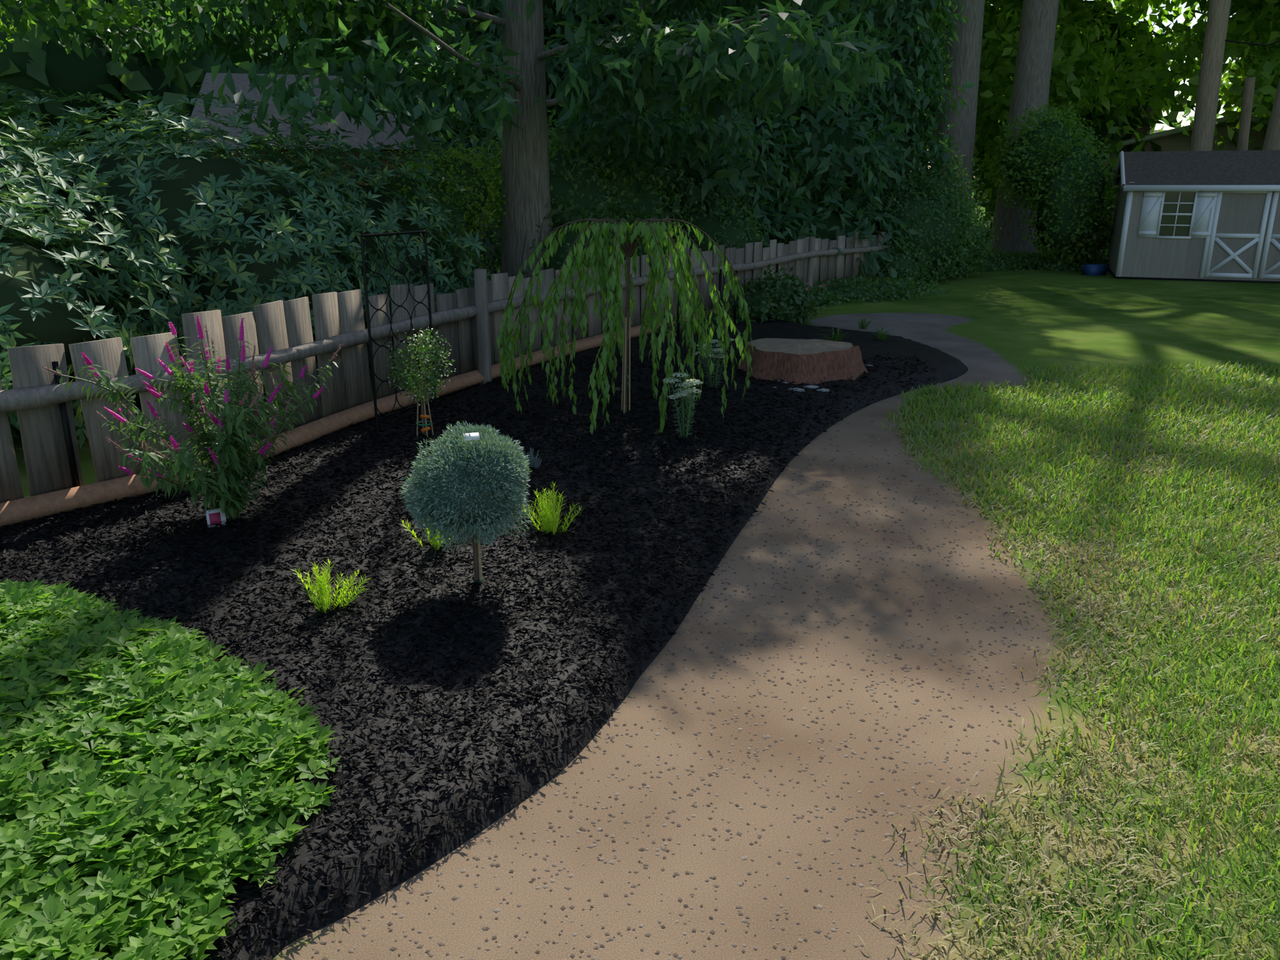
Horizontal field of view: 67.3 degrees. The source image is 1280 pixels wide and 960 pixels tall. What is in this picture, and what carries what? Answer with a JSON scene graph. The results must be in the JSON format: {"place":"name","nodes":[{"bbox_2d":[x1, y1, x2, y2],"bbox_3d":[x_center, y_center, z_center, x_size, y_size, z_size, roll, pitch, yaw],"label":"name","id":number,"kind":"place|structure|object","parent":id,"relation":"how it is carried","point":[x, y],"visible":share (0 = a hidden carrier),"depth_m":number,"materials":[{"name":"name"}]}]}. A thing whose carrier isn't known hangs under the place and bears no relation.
{"place":"outdoors","nodes":[
{"label":"outdoors","id":0,"kind":"place"},
{"bbox_2d":[183,72,461,149],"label":"house roof","id":1,"kind":"structure","parent":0,"point":[241,81],"depth_m":22.68,"materials":[{"name":"grey"}]},
{"bbox_2d":[0,0,904,175],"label":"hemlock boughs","id":2,"kind":"object","parent":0,"point":[637,97],"visible":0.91,"depth_m":10.71,"materials":[{"name":"green plant"}]},
{"bbox_2d":[0,0,1269,233],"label":"tree line","id":3,"kind":"object","parent":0,"point":[71,74],"depth_m":27.33,"materials":[{"name":"green plant"}]},
{"bbox_2d":[8,243,1279,959],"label":"ground","id":4,"kind":"structure","parent":0,"point":[994,326],"depth_m":3.70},
{"bbox_2d":[5,628,249,951],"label":"stems","id":5,"kind":"object","parent":4,"relation":"on","point":[166,921],"depth_m":2.76,"materials":[{"name":"green plant"}]},
{"bbox_2d":[0,578,346,959],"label":"ground cover plants","id":6,"kind":"object","parent":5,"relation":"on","point":[94,804],"visible":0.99,"depth_m":2.98,"materials":[{"name":"green plant"}]},
{"bbox_2d":[56,315,338,519],"bbox_3d":[-2.430,-0.324,5.481,1.336,1.278,1.453,0,17,0],"label":"buddleia","id":7,"kind":"object","parent":4,"relation":"on","point":[183,464],"depth_m":5.30,"materials":[{"name":"green plant"}]},
{"bbox_2d":[38,323,343,459],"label":"flower spikes","id":8,"kind":"object","parent":7,"relation":"attached to","point":[168,446],"depth_m":5.22,"materials":[{"name":"purple plant"}]},
{"bbox_2d":[206,148,428,185],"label":"brick house walls","id":9,"kind":"structure","parent":4,"relation":"on","point":[355,155],"depth_m":22.28,"materials":[{"name":"brown brick"}]},
{"bbox_2d":[51,263,778,487],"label":"fence t-posts","id":10,"kind":"object","parent":4,"relation":"on","point":[69,440],"visible":0.4,"depth_m":5.90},
{"bbox_2d":[0,245,889,412],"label":"fence rail","id":11,"kind":"object","parent":10,"relation":"attached to","point":[30,397],"visible":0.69,"depth_m":7.50,"materials":[{"name":"grey wood"}]},
{"bbox_2d":[0,231,885,503],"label":"fence pickets","id":12,"kind":"object","parent":11,"relation":"attached to","point":[279,324],"visible":0.45,"depth_m":7.51,"materials":[{"name":"wood"}]},
{"bbox_2d":[386,326,455,435],"bbox_3d":[-1.685,-0.712,7.396,0.563,0.938,0.535,0,17,0],"label":"small topiary tree","id":13,"kind":"object","parent":4,"relation":"on","point":[410,385],"depth_m":7.30,"materials":[{"name":"green plant"}]},
{"bbox_2d":[415,420,432,426],"bbox_3d":[-1.677,-0.441,7.478,0.130,0.012,0.131,0,17,0],"label":"plant tie ring","id":14,"kind":"object","parent":13,"relation":"attached to","point":[422,425],"visible":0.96,"depth_m":7.44,"materials":[{"name":"green"}]},
{"bbox_2d":[420,414,430,432],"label":"orange ties","id":15,"kind":"object","parent":13,"relation":"attached to","point":[427,428],"visible":1,"depth_m":7.42,"materials":[{"name":"orange plastic"}]},
{"bbox_2d":[416,374,433,437],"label":"standard canes","id":16,"kind":"object","parent":4,"relation":"on","point":[424,408],"visible":0.57,"depth_m":7.43,"materials":[{"name":"brown wood"}]},
{"bbox_2d":[353,142,507,279],"bbox_3d":[-2.842,-3.180,12.836,2.077,2.540,2.081,0,17,0],"label":"yellow shrub","id":17,"kind":"object","parent":4,"relation":"on","point":[475,224],"depth_m":12.64,"materials":[{"name":"plant"}]},
{"bbox_2d":[0,276,878,529],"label":"edging","id":18,"kind":"object","parent":4,"relation":"on","point":[44,505],"visible":0.34,"depth_m":7.25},
{"bbox_2d":[398,420,531,583],"bbox_3d":[-0.828,0.163,4.617,0.637,0.889,0.671,0,17,0],"label":"topiary","id":19,"kind":"object","parent":4,"relation":"on","point":[492,438],"depth_m":4.43,"materials":[{"name":"green plant"}]},
{"bbox_2d":[463,432,479,441],"bbox_3d":[-0.773,-0.199,4.412,0.077,0.028,0.053,0,17,0],"label":"plant tag","id":20,"kind":"object","parent":19,"relation":"attached to","point":[475,435],"visible":1,"depth_m":4.41,"materials":[{"name":"white plastic"}]},
{"bbox_2d":[0,316,968,959],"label":"mulch bed","id":21,"kind":"object","parent":4,"relation":"on","point":[943,364],"visible":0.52,"depth_m":4.68,"materials":[{"name":"black wood"}]},
{"bbox_2d":[205,508,226,527],"bbox_3d":[-2.430,0.227,5.516,0.100,0.117,0.034,-9,19,-27],"label":"plant tag","id":22,"kind":"object","parent":21,"relation":"on","point":[222,516],"visible":0.5,"depth_m":5.51,"materials":[{"name":"white paint"}]},
{"bbox_2d":[208,511,221,525],"bbox_3d":[-2.435,0.224,5.511,0.060,0.069,0.021,-9,19,-27],"label":"plant tag picture","id":23,"kind":"object","parent":22,"relation":"attached to","point":[214,518],"visible":1,"depth_m":5.51,"materials":[{"name":"pink paper"}]},
{"bbox_2d":[295,562,366,613],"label":"plant stems","id":24,"kind":"object","parent":21,"relation":"on","point":[335,597],"visible":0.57,"depth_m":4.41,"materials":[{"name":"green plant"}]},
{"bbox_2d":[291,558,372,613],"bbox_3d":[-1.421,0.480,4.432,0.308,0.296,0.351,-14,22,-37],"label":"lime sedum","id":25,"kind":"object","parent":21,"relation":"on","point":[314,589],"visible":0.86,"depth_m":4.41,"materials":[{"name":"green plant"}]},
{"bbox_2d":[360,230,438,437],"bbox_3d":[-1.889,-1.137,7.635,0.022,1.610,0.793,7,19,23],"label":"trellis","id":26,"kind":"object","parent":21,"relation":"on","point":[369,320],"visible":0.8,"depth_m":7.48,"materials":[{"name":"black metal"}]},
{"bbox_2d":[402,518,451,549],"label":"plant stems","id":27,"kind":"object","parent":21,"relation":"on","point":[417,539],"visible":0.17,"depth_m":5.16,"materials":[{"name":"green plant"}]},
{"bbox_2d":[398,518,459,549],"bbox_3d":[-1.109,0.253,5.165,0.291,0.300,0.263,9,19,26],"label":"lime sedum","id":28,"kind":"object","parent":21,"relation":"on","point":[429,533],"visible":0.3,"depth_m":5.15,"materials":[{"name":"green plant"}]},
{"bbox_2d":[477,526,482,583],"bbox_3d":[-0.782,0.323,4.673,0.016,0.550,0.021,0,17,0],"label":"topiary stake","id":29,"kind":"object","parent":21,"relation":"in","point":[479,563],"visible":0.33,"depth_m":4.69,"materials":[{"name":"brown wood"}]},
{"bbox_2d":[521,485,581,534],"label":"plant stems","id":30,"kind":"object","parent":21,"relation":"on","point":[555,527],"visible":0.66,"depth_m":5.39,"materials":[{"name":"green plant"}]},
{"bbox_2d":[519,481,582,534],"bbox_3d":[-0.477,0.159,5.413,0.373,0.332,0.334,8,19,25],"label":"lime sedum","id":31,"kind":"object","parent":30,"relation":"attached to","point":[552,521],"visible":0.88,"depth_m":5.39,"materials":[{"name":"green plant"}]},
{"bbox_2d":[621,316,630,413],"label":"weeping tree stakes","id":32,"kind":"object","parent":21,"relation":"on","point":[624,356],"visible":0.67,"depth_m":8.16,"materials":[{"name":"brown wood"}]},
{"bbox_2d":[671,376,695,438],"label":"plant stems","id":33,"kind":"object","parent":21,"relation":"on","point":[687,429],"visible":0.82,"depth_m":7.44,"materials":[{"name":"green plant"}]},
{"bbox_2d":[662,371,703,399],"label":"sedum florets","id":34,"kind":"object","parent":33,"relation":"attached to","point":[685,392],"visible":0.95,"depth_m":7.37,"materials":[{"name":"white plant"}]},
{"bbox_2d":[669,378,699,436],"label":"plant leaves","id":35,"kind":"object","parent":33,"relation":"attached to","point":[685,415],"visible":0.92,"depth_m":7.44,"materials":[{"name":"green plant"}]},
{"bbox_2d":[696,348,710,365],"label":"blue tuft","id":36,"kind":"object","parent":21,"relation":"on","point":[702,357],"depth_m":10.32,"materials":[{"name":"teal plant"}]},
{"bbox_2d":[701,342,724,387],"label":"plant stems","id":37,"kind":"object","parent":21,"relation":"on","point":[716,375],"visible":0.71,"depth_m":9.24,"materials":[{"name":"green plant"}]},
{"bbox_2d":[700,342,731,388],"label":"plant leaves","id":38,"kind":"object","parent":21,"relation":"on","point":[707,370],"visible":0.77,"depth_m":9.24,"materials":[{"name":"green plant"}]},
{"bbox_2d":[695,338,734,358],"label":"sedum florets","id":39,"kind":"object","parent":38,"relation":"on","point":[714,349],"visible":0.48,"depth_m":9.13,"materials":[{"name":"plant"}]},
{"bbox_2d":[736,343,868,384],"bbox_3d":[1.724,-1.225,10.095,1.601,0.360,1.460,0,17,0],"label":"tree stump","id":40,"kind":"object","parent":21,"relation":"on","point":[817,368],"visible":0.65,"depth_m":9.71,"materials":[{"name":"brown wood"}]},
{"bbox_2d":[746,338,853,354],"bbox_3d":[1.708,-1.387,10.059,1.170,0.068,1.067,0,17,0],"label":"tree stump top","id":41,"kind":"object","parent":40,"relation":"on","point":[797,346],"visible":0.94,"depth_m":10.08,"materials":[{"name":"wood"}]},
{"bbox_2d":[773,364,873,391],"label":"stones","id":42,"kind":"object","parent":21,"relation":"on","point":[813,386],"visible":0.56,"depth_m":9.28,"materials":[{"name":"grey stone"}]},
{"bbox_2d":[816,323,850,341],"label":"strap clump","id":43,"kind":"object","parent":21,"relation":"on","point":[838,338],"visible":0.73,"depth_m":11.91,"materials":[{"name":"green plant"}]},
{"bbox_2d":[849,315,878,329],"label":"strap clump","id":44,"kind":"object","parent":21,"relation":"on","point":[861,325],"visible":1,"depth_m":13.34,"materials":[{"name":"green plant"}]},
{"bbox_2d":[863,322,896,340],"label":"strap clump","id":45,"kind":"object","parent":21,"relation":"on","point":[882,336],"visible":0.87,"depth_m":12.28,"materials":[{"name":"green plant"}]},
{"bbox_2d":[522,448,541,469],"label":"lavender tuft","id":46,"kind":"object","parent":4,"relation":"on","point":[531,459],"depth_m":6.57,"materials":[{"name":"green plant"}]},
{"bbox_2d":[496,218,753,434],"bbox_3d":[-0.135,-1.294,8.011,2.211,1.703,1.525,0,17,0],"label":"weeping tree","id":47,"kind":"object","parent":4,"relation":"on","point":[660,233],"depth_m":7.82,"materials":[{"name":"green plant"}]},
{"bbox_2d":[473,236,814,384],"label":"fence posts","id":48,"kind":"object","parent":4,"relation":"on","point":[483,345],"visible":0.63,"depth_m":9.57,"materials":[{"name":"wood"}]},
{"bbox_2d":[311,420,1041,959],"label":"pebbles","id":49,"kind":"object","parent":4,"relation":"on","point":[675,954],"visible":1,"depth_m":3.64,"materials":[{"name":"beige gravel"}]},
{"bbox_2d":[728,262,825,323],"bbox_3d":[1.995,-2.772,14.428,1.714,0.975,1.074,-9,19,-27],"label":"hydrangea","id":50,"kind":"object","parent":4,"relation":"on","point":[787,315],"depth_m":14.16,"materials":[{"name":"green plant"}]},
{"bbox_2d":[648,274,908,335],"bbox_3d":[2.664,-3.005,16.321,1.460,0.470,9.078,11,20,33],"label":"ivy","id":51,"kind":"object","parent":4,"relation":"on","point":[827,297],"depth_m":14.14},
{"bbox_2d":[865,137,1001,283],"bbox_3d":[6.088,-5.924,21.171,3.015,3.096,5.150,10,20,30],"label":"bush","id":52,"kind":"object","parent":4,"relation":"on","point":[967,230],"depth_m":20.24,"materials":[{"name":"green plant"}]},
{"bbox_2d":[808,248,1109,304],"bbox_3d":[7.130,-5.013,22.771,14.234,0.541,5.981,-13,21,-36],"label":"ivy ground cover","id":53,"kind":"object","parent":4,"relation":"on","point":[910,292],"depth_m":18.61,"materials":[{"name":"green plant"}]},
{"bbox_2d":[991,95,1121,268],"bbox_3d":[10.604,-7.388,24.093,3.344,4.206,3.312,0,17,0],"label":"bush","id":54,"kind":"object","parent":53,"relation":"on","point":[1034,199],"depth_m":23.49,"materials":[{"name":"green plant"}]},
{"bbox_2d":[1081,263,1107,275],"bbox_3d":[10.677,-4.938,22.583,0.440,0.240,0.320,-7,18,-22],"label":"blue tarp","id":55,"kind":"object","parent":4,"relation":"on","point":[1094,269],"visible":1,"depth_m":22.47,"materials":[{"name":"blue plastic"}]},
{"bbox_2d":[1107,178,1279,281],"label":"shed walls","id":56,"kind":"structure","parent":4,"relation":"on","point":[1239,213],"depth_m":21.05,"materials":[{"name":"grey wood"}]},
{"bbox_2d":[1110,150,1279,278],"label":"shed trim","id":57,"kind":"structure","parent":56,"relation":"attached to","point":[1205,213],"depth_m":20.77,"materials":[{"name":"white wood"}]},
{"bbox_2d":[1115,150,1279,184],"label":"shed roof","id":58,"kind":"structure","parent":56,"relation":"on","point":[1234,167],"depth_m":21.10,"materials":[{"name":"grey"}]},
{"bbox_2d":[1107,191,1279,283],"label":"shed","id":59,"kind":"structure","parent":4,"relation":"on","point":[1173,197],"depth_m":20.99,"materials":[{"name":"white wood"}]},
{"bbox_2d":[1190,0,1279,151],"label":"trunks","id":60,"kind":"object","parent":4,"relation":"on","point":[1209,85],"visible":0.33,"depth_m":23.50,"materials":[{"name":"wood"}]},
{"bbox_2d":[921,8,1279,46],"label":"pole fittings","id":61,"kind":"object","parent":60,"relation":"attached to","point":[1252,44],"visible":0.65,"depth_m":23.00,"materials":[{"name":"black metal"}]},
{"bbox_2d":[396,0,986,289],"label":"foliage","id":62,"kind":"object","parent":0,"point":[873,176],"depth_m":18.87,"materials":[{"name":"green plant"}]},
{"bbox_2d":[700,358,1279,959],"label":"grass","id":63,"kind":"structure","parent":0,"point":[1207,454],"depth_m":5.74,"materials":[{"name":"green plant"}]},
{"bbox_2d":[971,190,1109,243],"bbox_3d":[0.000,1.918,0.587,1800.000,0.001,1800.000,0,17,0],"label":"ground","id":64,"kind":"structure","parent":0,"point":[982,208],"depth_m":67.62,"materials":[{"name":"green plant"}]},
{"bbox_2d":[0,73,542,464],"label":"rhododendron","id":65,"kind":"object","parent":64,"relation":"on","point":[37,187],"depth_m":8.60,"materials":[{"name":"green plant"}]},
{"bbox_2d":[231,120,854,340],"bbox_3d":[0.253,-5.040,17.166,14.045,3.829,6.915,-13,21,-37],"label":"hedge","id":66,"kind":"object","parent":64,"relation":"on","point":[631,219],"depth_m":15.31,"materials":[{"name":"green plant"}]},
{"bbox_2d":[436,110,668,231],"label":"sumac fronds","id":67,"kind":"object","parent":66,"relation":"attached to","point":[497,149],"visible":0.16,"depth_m":15.04,"materials":[{"name":"green plant"}]},
{"bbox_2d":[375,0,792,333],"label":"tree trunk","id":68,"kind":"object","parent":64,"relation":"on","point":[525,166],"visible":0.52,"depth_m":12.96,"materials":[{"name":"brown wood"}]},
{"bbox_2d":[934,0,984,213],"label":"tree trunk","id":69,"kind":"object","parent":64,"relation":"on","point":[965,52],"visible":0.34,"depth_m":24.67,"materials":[{"name":"grey plant"}]},
{"bbox_2d":[985,198,993,225],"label":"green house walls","id":70,"kind":"structure","parent":64,"relation":"on","point":[990,221],"depth_m":50.68,"materials":[{"name":"green"}]},
{"bbox_2d":[988,0,1059,256],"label":"tree trunk","id":71,"kind":"object","parent":64,"relation":"on","point":[1032,73],"visible":0.52,"depth_m":25.93,"materials":[{"name":"grey plant"}]},
{"bbox_2d":[1098,119,1268,231],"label":"cream house walls","id":72,"kind":"structure","parent":64,"relation":"on","point":[1179,142],"depth_m":38.11,"materials":[{"name":"white paint"}]},
{"bbox_2d":[1121,115,1269,146],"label":"roof","id":73,"kind":"structure","parent":72,"relation":"attached to","point":[1174,131],"depth_m":37.90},
{"bbox_2d":[927,0,1240,176],"label":"sky","id":74,"kind":"structure","parent":0,"point":[1180,19],"materials":[{"name":"white"}]},
{"bbox_2d":[911,0,1279,226],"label":"background trees","id":75,"kind":"object","parent":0,"point":[1075,57],"visible":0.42,"depth_m":31.73,"materials":[{"name":"green plant"}]},
{"bbox_2d":[1123,105,1152,151],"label":"foliage","id":76,"kind":"object","parent":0,"point":[1144,129],"depth_m":39.10,"materials":[{"name":"green plant"}]},
{"bbox_2d":[1150,130,1166,134],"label":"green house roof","id":77,"kind":"structure","parent":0,"point":[1155,131],"depth_m":47.01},
{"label":"trunk","id":78,"kind":"object","parent":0,"visible":0},
{"bbox_2d":[0,0,435,53],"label":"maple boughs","id":79,"kind":"object","parent":78,"relation":"on","point":[99,24],"visible":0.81,"depth_m":10.05,"materials":[{"name":"green plant"}]}
]}

